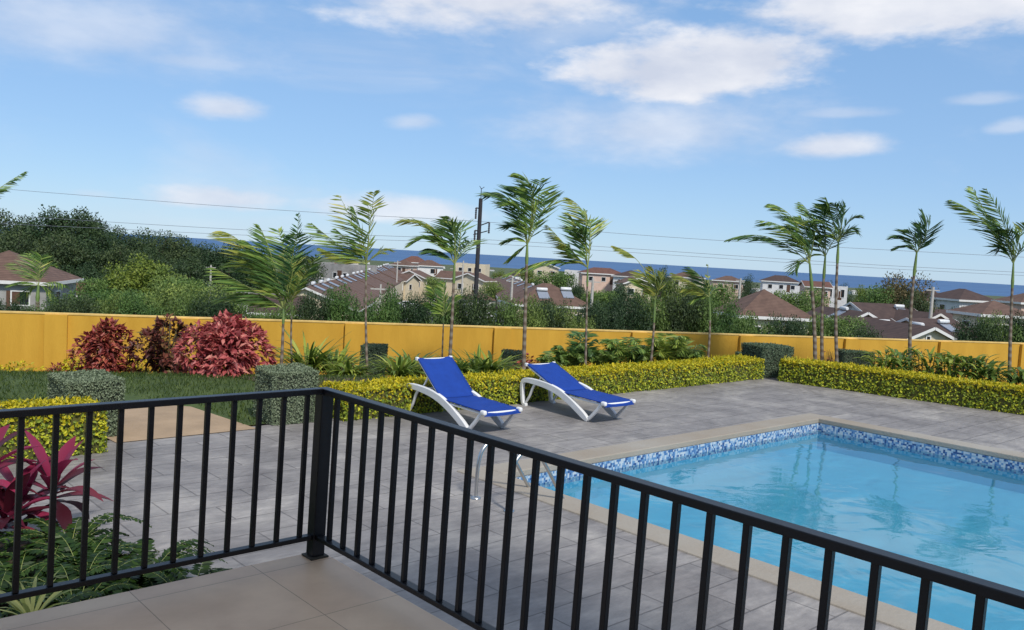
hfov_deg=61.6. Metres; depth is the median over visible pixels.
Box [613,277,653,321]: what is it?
house
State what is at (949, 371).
leafy clump
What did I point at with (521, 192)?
palm tree
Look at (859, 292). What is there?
garden tree
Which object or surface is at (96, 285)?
hill tree
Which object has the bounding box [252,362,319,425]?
block hedge
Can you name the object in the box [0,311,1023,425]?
boundary wall
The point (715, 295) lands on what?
garden tree
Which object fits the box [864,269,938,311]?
garden tree
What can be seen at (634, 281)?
palm tree
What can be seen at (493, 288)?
garden tree
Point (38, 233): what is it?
hill tree
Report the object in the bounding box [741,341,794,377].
block hedge
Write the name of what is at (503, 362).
leafy clump
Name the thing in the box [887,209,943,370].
palm tree
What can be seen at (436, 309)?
palm tree
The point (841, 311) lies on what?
house
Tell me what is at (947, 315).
house
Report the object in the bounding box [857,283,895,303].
garden tree
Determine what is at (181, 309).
bush
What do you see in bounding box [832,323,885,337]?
bush
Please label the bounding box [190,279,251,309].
hill tree
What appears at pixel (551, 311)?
bush
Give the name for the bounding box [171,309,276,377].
red shrub
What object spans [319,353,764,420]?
clipped hedge
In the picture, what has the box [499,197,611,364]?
palm tree
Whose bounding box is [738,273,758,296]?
garden tree
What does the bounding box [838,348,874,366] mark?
block hedge
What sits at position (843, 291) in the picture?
window
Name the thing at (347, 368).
leafy clump
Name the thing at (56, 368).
bush
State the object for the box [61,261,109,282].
hill tree
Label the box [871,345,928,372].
leafy clump
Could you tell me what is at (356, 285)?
house
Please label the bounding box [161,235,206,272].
hill tree
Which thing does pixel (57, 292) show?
window
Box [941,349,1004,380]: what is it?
leafy clump
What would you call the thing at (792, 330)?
bush
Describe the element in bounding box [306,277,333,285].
house
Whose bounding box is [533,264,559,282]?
house
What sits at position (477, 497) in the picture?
pool ladder
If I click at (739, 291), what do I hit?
street pole
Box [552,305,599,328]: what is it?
bush
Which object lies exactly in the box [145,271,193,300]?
hill tree
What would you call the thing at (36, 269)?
palm tree
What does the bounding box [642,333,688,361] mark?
leafy clump
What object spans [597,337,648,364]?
leafy clump
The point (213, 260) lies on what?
hill tree
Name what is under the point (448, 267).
terrain
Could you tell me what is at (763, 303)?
house
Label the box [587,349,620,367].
leafy clump
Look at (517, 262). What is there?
sea
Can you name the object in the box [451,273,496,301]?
house
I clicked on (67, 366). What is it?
bush
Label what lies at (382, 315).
bush
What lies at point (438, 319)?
bush
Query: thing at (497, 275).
garden tree
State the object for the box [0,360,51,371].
bush
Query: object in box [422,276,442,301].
garden tree
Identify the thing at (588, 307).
garden tree
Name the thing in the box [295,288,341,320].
bush
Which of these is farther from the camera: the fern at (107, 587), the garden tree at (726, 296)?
the garden tree at (726, 296)
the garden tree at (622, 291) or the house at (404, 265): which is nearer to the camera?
the garden tree at (622, 291)
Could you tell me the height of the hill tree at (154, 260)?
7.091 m
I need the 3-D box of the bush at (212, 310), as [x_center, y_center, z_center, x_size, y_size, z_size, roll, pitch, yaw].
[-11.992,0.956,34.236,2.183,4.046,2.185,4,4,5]
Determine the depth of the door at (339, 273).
164.37 m
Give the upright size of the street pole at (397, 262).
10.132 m
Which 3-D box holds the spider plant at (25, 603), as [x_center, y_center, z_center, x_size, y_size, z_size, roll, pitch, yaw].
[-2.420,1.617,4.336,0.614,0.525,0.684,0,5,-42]
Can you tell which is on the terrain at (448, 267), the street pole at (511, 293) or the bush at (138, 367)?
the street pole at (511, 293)
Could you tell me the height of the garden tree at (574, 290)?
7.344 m
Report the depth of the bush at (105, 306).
33.25 m
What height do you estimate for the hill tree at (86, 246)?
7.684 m
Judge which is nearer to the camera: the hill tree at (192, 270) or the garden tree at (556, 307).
the garden tree at (556, 307)
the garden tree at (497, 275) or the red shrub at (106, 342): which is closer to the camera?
the red shrub at (106, 342)
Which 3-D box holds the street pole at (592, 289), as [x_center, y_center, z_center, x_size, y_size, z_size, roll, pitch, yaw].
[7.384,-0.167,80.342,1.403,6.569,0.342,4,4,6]
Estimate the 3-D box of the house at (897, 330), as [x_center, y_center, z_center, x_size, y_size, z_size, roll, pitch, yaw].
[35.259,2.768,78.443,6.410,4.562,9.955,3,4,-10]
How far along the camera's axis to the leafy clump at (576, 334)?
19.12 m
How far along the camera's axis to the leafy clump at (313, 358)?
17.48 m
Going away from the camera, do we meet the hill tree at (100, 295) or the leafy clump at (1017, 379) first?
the leafy clump at (1017, 379)
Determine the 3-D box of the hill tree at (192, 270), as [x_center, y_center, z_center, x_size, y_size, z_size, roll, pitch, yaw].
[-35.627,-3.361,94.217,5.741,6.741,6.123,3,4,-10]
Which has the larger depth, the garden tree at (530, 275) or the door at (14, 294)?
the garden tree at (530, 275)
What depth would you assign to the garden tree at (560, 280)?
208.10 m
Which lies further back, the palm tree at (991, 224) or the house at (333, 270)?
the house at (333, 270)
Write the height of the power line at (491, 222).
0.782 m
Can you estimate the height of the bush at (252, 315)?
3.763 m
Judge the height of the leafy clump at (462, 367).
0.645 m
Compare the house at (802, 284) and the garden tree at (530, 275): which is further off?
the garden tree at (530, 275)
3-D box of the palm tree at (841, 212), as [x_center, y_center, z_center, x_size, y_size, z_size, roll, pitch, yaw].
[7.706,-0.542,20.894,1.717,4.630,1.197,2,4,-12]
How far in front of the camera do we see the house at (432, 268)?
270.25 m
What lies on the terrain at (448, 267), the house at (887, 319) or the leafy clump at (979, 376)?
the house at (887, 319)
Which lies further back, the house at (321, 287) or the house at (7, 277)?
the house at (321, 287)
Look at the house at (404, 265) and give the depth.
260.22 m
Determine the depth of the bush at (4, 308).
31.92 m
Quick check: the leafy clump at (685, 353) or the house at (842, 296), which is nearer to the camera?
the leafy clump at (685, 353)
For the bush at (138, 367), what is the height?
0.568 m
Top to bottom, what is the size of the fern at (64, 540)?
0.295 m
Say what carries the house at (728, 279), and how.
on the terrain at (448, 267)
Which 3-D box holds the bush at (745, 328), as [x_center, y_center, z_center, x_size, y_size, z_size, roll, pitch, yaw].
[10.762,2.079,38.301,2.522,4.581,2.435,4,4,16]
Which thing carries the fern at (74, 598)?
on the bed by terrace at (23, 543)
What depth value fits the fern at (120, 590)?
4.99 m
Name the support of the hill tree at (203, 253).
on the terrain at (448, 267)
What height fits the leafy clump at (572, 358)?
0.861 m
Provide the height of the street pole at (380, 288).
5.073 m
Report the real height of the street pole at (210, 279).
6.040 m
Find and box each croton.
[513,353,536,372]
[819,351,834,361]
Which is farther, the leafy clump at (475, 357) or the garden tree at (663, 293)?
the garden tree at (663, 293)
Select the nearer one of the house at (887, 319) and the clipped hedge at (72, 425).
the clipped hedge at (72, 425)
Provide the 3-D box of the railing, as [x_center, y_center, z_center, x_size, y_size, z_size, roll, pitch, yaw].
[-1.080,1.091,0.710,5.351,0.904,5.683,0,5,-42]
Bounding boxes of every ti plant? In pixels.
[0,424,58,544]
[0,431,112,541]
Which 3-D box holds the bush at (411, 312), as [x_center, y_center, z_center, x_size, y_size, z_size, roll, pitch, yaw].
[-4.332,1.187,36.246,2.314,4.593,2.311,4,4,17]
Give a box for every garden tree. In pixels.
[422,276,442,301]
[478,281,505,297]
[491,269,504,278]
[518,269,541,283]
[521,298,556,309]
[531,270,579,287]
[538,303,575,327]
[568,281,588,299]
[573,300,608,325]
[581,290,618,314]
[608,280,640,317]
[651,265,671,302]
[657,276,685,312]
[678,282,718,331]
[711,281,739,307]
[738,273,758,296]
[770,289,811,311]
[800,286,833,310]
[805,314,869,334]
[841,282,854,302]
[850,284,868,301]
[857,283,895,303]
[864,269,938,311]
[897,287,934,312]
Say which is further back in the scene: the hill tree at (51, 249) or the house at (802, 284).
the house at (802, 284)
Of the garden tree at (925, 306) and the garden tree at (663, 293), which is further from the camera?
the garden tree at (925, 306)
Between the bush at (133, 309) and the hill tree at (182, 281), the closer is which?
the bush at (133, 309)
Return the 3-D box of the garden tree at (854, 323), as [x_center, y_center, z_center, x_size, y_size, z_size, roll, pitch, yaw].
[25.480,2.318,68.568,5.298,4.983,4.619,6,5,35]
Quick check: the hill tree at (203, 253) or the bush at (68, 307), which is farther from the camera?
the hill tree at (203, 253)
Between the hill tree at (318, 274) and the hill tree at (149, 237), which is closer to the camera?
the hill tree at (318, 274)
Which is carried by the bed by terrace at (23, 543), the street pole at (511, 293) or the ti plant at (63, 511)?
the ti plant at (63, 511)
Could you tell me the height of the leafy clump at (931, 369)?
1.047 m
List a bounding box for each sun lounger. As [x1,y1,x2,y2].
[407,356,522,428]
[520,361,635,421]
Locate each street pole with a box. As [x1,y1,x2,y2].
[206,265,215,301]
[370,284,384,307]
[394,261,400,281]
[459,261,467,299]
[506,278,517,299]
[585,278,599,303]
[736,278,744,298]
[926,287,939,317]
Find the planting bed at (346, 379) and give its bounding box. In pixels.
[240,376,420,387]
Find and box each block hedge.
[46,369,125,439]
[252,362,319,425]
[359,342,388,375]
[501,349,521,370]
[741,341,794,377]
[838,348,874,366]
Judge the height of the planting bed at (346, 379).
0.950 m
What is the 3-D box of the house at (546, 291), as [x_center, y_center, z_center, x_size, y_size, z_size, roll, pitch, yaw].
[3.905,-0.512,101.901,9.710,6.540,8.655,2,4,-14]
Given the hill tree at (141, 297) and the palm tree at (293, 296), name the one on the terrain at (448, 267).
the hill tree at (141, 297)
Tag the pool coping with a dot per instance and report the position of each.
(887, 614)
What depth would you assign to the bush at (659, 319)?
41.62 m
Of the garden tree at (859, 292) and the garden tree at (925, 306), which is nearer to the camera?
the garden tree at (925, 306)
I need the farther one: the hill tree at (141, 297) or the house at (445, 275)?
the house at (445, 275)
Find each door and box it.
[6,290,19,308]
[337,270,341,277]
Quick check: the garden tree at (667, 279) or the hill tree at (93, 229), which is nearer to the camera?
the hill tree at (93, 229)
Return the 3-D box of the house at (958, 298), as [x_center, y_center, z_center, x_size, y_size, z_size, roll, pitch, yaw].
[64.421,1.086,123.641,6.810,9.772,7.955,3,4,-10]
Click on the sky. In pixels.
(682, 119)
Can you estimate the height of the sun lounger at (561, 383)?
0.666 m
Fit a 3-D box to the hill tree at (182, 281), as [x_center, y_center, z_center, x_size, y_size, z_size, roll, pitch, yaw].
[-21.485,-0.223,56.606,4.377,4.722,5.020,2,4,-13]
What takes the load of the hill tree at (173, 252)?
on the terrain at (448, 267)
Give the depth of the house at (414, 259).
331.17 m
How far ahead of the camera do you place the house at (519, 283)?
160.17 m
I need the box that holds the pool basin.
[515,423,1023,629]
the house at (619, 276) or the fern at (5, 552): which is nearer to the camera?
the fern at (5, 552)
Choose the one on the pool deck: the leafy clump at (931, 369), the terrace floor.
the terrace floor
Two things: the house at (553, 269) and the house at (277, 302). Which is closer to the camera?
the house at (277, 302)
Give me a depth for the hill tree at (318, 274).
149.11 m
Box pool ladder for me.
[470,444,564,511]
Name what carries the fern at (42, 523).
on the bed by terrace at (23, 543)
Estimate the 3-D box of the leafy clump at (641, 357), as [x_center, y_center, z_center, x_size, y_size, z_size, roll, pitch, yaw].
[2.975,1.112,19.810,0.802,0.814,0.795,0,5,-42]
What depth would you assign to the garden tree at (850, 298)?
289.63 m
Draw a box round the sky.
[0,0,1023,284]
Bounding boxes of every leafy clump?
[256,329,364,374]
[294,339,375,374]
[320,359,373,376]
[368,354,425,377]
[378,346,439,377]
[436,354,487,374]
[446,345,508,374]
[456,348,532,372]
[535,350,569,366]
[551,344,588,366]
[564,330,600,368]
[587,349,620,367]
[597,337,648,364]
[628,345,655,363]
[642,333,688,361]
[668,336,706,360]
[854,350,914,370]
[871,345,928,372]
[905,346,957,375]
[917,352,986,379]
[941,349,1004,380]
[961,357,1020,382]
[996,365,1023,384]
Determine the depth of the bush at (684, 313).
41.52 m
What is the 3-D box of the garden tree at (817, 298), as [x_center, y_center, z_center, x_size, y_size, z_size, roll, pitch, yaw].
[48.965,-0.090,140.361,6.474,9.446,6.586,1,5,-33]
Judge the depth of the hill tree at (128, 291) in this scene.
48.38 m
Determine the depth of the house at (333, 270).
164.88 m
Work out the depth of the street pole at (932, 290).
88.03 m
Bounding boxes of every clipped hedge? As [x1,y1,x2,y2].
[0,394,108,460]
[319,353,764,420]
[777,354,1023,414]
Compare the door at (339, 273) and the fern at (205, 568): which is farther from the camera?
the door at (339, 273)
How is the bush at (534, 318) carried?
on the terrain at (448, 267)
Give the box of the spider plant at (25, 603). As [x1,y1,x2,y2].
[0,571,83,614]
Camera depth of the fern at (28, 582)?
5.01 m
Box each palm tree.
[0,172,27,198]
[1,252,70,311]
[204,212,322,363]
[272,248,310,362]
[303,190,395,374]
[393,216,486,355]
[422,279,463,356]
[476,173,566,369]
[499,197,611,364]
[611,246,666,361]
[669,265,727,356]
[724,204,818,358]
[781,202,854,360]
[798,197,863,361]
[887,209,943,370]
[944,186,1023,382]
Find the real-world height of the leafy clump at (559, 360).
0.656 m
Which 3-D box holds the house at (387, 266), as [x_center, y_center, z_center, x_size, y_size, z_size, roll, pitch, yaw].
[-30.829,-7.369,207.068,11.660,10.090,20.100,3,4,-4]
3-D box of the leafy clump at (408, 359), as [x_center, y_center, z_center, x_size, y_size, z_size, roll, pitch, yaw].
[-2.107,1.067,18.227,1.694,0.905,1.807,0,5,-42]
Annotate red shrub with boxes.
[66,316,140,371]
[124,313,198,375]
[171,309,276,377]
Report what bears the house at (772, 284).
on the terrain at (448, 267)
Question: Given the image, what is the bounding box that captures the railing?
[0,387,1023,629]
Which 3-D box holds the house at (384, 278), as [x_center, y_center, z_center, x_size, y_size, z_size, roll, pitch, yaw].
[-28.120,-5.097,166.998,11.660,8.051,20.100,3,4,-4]
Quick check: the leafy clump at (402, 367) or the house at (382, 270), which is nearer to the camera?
the leafy clump at (402, 367)
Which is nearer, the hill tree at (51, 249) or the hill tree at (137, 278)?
the hill tree at (137, 278)
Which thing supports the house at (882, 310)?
on the terrain at (448, 267)
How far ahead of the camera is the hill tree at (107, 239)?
123.31 m
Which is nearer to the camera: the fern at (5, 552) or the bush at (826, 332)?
the fern at (5, 552)
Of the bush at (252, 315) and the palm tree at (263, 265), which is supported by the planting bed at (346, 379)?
the palm tree at (263, 265)
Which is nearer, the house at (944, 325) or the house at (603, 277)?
the house at (944, 325)
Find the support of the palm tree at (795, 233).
on the planting bed at (346, 379)
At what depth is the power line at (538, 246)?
47.40 m
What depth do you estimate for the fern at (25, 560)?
5.36 m
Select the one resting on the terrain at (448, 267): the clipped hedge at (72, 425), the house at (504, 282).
the house at (504, 282)
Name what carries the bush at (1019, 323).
on the terrain at (448, 267)
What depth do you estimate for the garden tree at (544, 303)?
75.26 m
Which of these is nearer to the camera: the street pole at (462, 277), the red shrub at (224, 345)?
the red shrub at (224, 345)
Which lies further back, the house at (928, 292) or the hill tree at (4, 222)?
the house at (928, 292)
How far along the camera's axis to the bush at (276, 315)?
34.28 m
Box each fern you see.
[0,512,151,561]
[0,531,38,570]
[0,548,79,598]
[0,550,163,617]
[0,565,53,604]
[0,582,107,618]
[3,531,159,578]
[65,538,227,591]
[83,588,128,600]
[142,560,231,583]
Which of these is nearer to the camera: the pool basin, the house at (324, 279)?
the pool basin
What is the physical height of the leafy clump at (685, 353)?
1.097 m
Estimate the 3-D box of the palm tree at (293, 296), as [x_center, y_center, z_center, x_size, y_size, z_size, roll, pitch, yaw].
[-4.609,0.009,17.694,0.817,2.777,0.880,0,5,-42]
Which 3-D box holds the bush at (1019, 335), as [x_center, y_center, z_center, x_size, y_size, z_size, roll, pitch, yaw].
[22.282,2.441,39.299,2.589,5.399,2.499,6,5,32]
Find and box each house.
[0,250,83,310]
[246,293,309,318]
[297,278,375,316]
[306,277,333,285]
[310,262,376,278]
[330,274,384,315]
[349,270,393,312]
[363,268,400,301]
[377,263,402,272]
[377,265,403,299]
[389,260,418,271]
[393,273,421,300]
[401,256,424,263]
[403,270,434,303]
[416,260,443,276]
[435,270,471,301]
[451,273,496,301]
[455,263,489,276]
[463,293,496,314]
[491,276,517,286]
[494,276,509,281]
[495,279,528,304]
[496,283,534,307]
[498,283,588,326]
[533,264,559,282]
[564,270,578,286]
[577,267,620,293]
[611,270,647,289]
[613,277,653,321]
[669,272,705,295]
[712,276,744,302]
[713,289,811,333]
[759,275,799,303]
[797,280,832,305]
[807,306,877,318]
[827,316,894,324]
[829,286,847,307]
[839,302,916,319]
[848,318,953,339]
[894,309,948,320]
[895,318,971,338]
[921,290,936,302]
[922,309,952,318]
[930,288,992,309]
[946,301,1023,336]
[991,293,1023,310]
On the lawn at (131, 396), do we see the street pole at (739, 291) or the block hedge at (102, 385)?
the block hedge at (102, 385)
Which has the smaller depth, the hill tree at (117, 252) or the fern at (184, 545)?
the fern at (184, 545)
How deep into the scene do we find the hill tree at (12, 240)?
98.22 m
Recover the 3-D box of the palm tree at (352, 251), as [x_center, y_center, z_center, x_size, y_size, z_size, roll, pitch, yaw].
[-3.342,-0.603,17.302,1.988,3.846,1.321,5,4,26]
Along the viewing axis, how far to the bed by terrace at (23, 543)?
6.00 m
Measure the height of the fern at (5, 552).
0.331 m
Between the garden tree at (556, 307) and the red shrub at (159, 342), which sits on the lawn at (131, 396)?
the red shrub at (159, 342)
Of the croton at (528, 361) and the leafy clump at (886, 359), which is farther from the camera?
the leafy clump at (886, 359)
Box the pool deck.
[0,378,1023,629]
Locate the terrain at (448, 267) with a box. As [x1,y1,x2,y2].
[4,244,1006,331]
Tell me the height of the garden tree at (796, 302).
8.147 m
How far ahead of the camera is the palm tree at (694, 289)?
19.55 m
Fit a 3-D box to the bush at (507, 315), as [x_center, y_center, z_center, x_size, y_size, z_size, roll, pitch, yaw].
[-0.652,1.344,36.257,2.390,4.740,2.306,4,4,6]
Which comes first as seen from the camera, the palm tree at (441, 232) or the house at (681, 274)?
the palm tree at (441, 232)
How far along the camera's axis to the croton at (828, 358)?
20.99 m
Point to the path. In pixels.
(136, 421)
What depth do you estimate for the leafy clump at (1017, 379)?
20.11 m
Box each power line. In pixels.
[0,188,1010,256]
[6,215,1023,272]
[13,224,1023,275]
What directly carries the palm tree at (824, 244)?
on the planting bed at (346, 379)
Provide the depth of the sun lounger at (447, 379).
11.66 m
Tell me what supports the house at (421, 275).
on the terrain at (448, 267)
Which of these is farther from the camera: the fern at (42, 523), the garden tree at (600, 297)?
the garden tree at (600, 297)
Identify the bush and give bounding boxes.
[0,295,31,311]
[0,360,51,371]
[15,294,63,311]
[45,291,101,313]
[45,362,72,371]
[53,357,83,371]
[80,289,137,313]
[112,288,165,315]
[122,359,156,373]
[148,287,202,316]
[185,289,239,317]
[233,302,272,318]
[260,300,305,319]
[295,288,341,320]
[323,281,376,321]
[358,283,402,322]
[390,291,433,323]
[416,296,462,324]
[445,284,496,325]
[472,292,522,326]
[506,293,549,327]
[527,297,574,327]
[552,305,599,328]
[574,300,627,329]
[603,289,652,330]
[631,288,682,331]
[661,281,708,332]
[683,287,730,332]
[703,299,757,333]
[729,310,784,334]
[758,311,808,335]
[784,312,833,336]
[806,314,856,336]
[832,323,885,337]
[951,314,1008,341]
[972,310,1023,342]
[1004,308,1023,342]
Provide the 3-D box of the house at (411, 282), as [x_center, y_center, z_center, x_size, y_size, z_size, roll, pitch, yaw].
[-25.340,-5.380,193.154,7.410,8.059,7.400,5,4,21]
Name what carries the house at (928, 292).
on the terrain at (448, 267)
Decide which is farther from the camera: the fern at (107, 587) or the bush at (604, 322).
the bush at (604, 322)
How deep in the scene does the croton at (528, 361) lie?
18.54 m
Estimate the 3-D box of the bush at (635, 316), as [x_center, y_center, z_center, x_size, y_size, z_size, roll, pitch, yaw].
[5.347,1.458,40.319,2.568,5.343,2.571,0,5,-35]
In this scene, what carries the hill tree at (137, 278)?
on the terrain at (448, 267)
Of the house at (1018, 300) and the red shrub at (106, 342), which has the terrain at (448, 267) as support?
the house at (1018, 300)
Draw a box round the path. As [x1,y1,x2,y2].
[107,406,254,441]
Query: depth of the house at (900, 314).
94.41 m
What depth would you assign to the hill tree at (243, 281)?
148.20 m
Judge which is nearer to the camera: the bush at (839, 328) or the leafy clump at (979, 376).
the leafy clump at (979, 376)
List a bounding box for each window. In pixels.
[10,290,30,305]
[55,290,60,301]
[840,289,844,297]
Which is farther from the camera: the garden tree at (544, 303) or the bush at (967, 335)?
the garden tree at (544, 303)
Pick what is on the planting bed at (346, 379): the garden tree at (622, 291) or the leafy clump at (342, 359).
the leafy clump at (342, 359)
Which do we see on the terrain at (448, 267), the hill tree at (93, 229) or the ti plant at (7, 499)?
the hill tree at (93, 229)
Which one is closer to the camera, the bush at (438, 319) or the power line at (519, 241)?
the bush at (438, 319)
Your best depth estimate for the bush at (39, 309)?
32.95 m
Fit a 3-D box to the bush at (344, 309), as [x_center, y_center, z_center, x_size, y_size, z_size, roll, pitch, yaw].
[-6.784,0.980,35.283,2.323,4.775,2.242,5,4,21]
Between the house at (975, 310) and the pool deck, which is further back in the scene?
the house at (975, 310)
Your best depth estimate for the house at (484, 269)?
280.20 m
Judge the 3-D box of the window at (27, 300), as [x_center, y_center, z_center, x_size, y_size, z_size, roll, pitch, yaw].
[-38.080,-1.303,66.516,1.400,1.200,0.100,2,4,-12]
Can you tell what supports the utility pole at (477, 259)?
on the terrain at (448, 267)
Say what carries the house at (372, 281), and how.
on the terrain at (448, 267)
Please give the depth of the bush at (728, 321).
40.44 m
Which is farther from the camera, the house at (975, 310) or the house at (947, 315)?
the house at (947, 315)
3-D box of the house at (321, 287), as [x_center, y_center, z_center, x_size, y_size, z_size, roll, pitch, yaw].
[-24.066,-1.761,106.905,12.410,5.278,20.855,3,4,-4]
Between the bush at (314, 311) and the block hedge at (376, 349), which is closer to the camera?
the block hedge at (376, 349)
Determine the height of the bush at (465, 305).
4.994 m
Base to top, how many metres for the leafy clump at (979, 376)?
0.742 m
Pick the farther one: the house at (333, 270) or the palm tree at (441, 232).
the house at (333, 270)
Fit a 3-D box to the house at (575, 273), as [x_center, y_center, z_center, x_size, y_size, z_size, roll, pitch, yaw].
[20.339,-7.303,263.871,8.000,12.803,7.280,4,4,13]
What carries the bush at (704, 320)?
on the terrain at (448, 267)
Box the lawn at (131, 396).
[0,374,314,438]
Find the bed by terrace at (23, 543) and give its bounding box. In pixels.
[0,540,175,616]
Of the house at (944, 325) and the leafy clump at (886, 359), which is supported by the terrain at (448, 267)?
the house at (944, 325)
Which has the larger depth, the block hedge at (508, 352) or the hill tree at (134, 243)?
the hill tree at (134, 243)
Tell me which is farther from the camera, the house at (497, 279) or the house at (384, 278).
the house at (497, 279)
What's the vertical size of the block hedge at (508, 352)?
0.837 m
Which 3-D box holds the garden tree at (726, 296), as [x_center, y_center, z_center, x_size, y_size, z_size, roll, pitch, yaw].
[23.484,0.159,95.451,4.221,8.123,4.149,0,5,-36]
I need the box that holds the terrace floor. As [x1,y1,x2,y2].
[0,554,457,629]
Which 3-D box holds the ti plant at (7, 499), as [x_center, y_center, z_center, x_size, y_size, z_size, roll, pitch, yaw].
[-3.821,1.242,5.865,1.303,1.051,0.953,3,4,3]
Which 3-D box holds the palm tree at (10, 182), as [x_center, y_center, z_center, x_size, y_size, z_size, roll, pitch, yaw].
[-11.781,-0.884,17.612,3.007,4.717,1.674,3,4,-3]
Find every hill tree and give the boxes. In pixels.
[0,208,40,251]
[0,223,45,256]
[7,204,86,249]
[21,227,96,275]
[38,206,108,260]
[57,234,123,282]
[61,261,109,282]
[61,288,125,313]
[70,212,131,263]
[72,276,120,307]
[92,241,150,279]
[101,252,176,296]
[108,287,146,313]
[109,225,150,274]
[121,246,179,290]
[122,226,169,249]
[125,292,164,314]
[140,229,193,269]
[143,280,207,315]
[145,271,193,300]
[157,275,210,298]
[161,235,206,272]
[165,254,215,292]
[183,240,219,280]
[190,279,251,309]
[200,239,243,287]
[225,246,283,292]
[277,253,327,288]
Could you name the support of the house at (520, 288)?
on the terrain at (448, 267)
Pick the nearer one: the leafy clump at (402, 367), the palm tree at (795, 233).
the leafy clump at (402, 367)
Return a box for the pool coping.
[457,413,1023,629]
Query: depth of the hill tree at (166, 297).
43.53 m
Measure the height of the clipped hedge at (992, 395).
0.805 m
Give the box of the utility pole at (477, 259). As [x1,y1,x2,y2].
[473,187,489,299]
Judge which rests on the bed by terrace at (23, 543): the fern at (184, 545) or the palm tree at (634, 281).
the fern at (184, 545)
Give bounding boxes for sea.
[2,228,1023,295]
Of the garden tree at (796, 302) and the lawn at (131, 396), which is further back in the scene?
the garden tree at (796, 302)

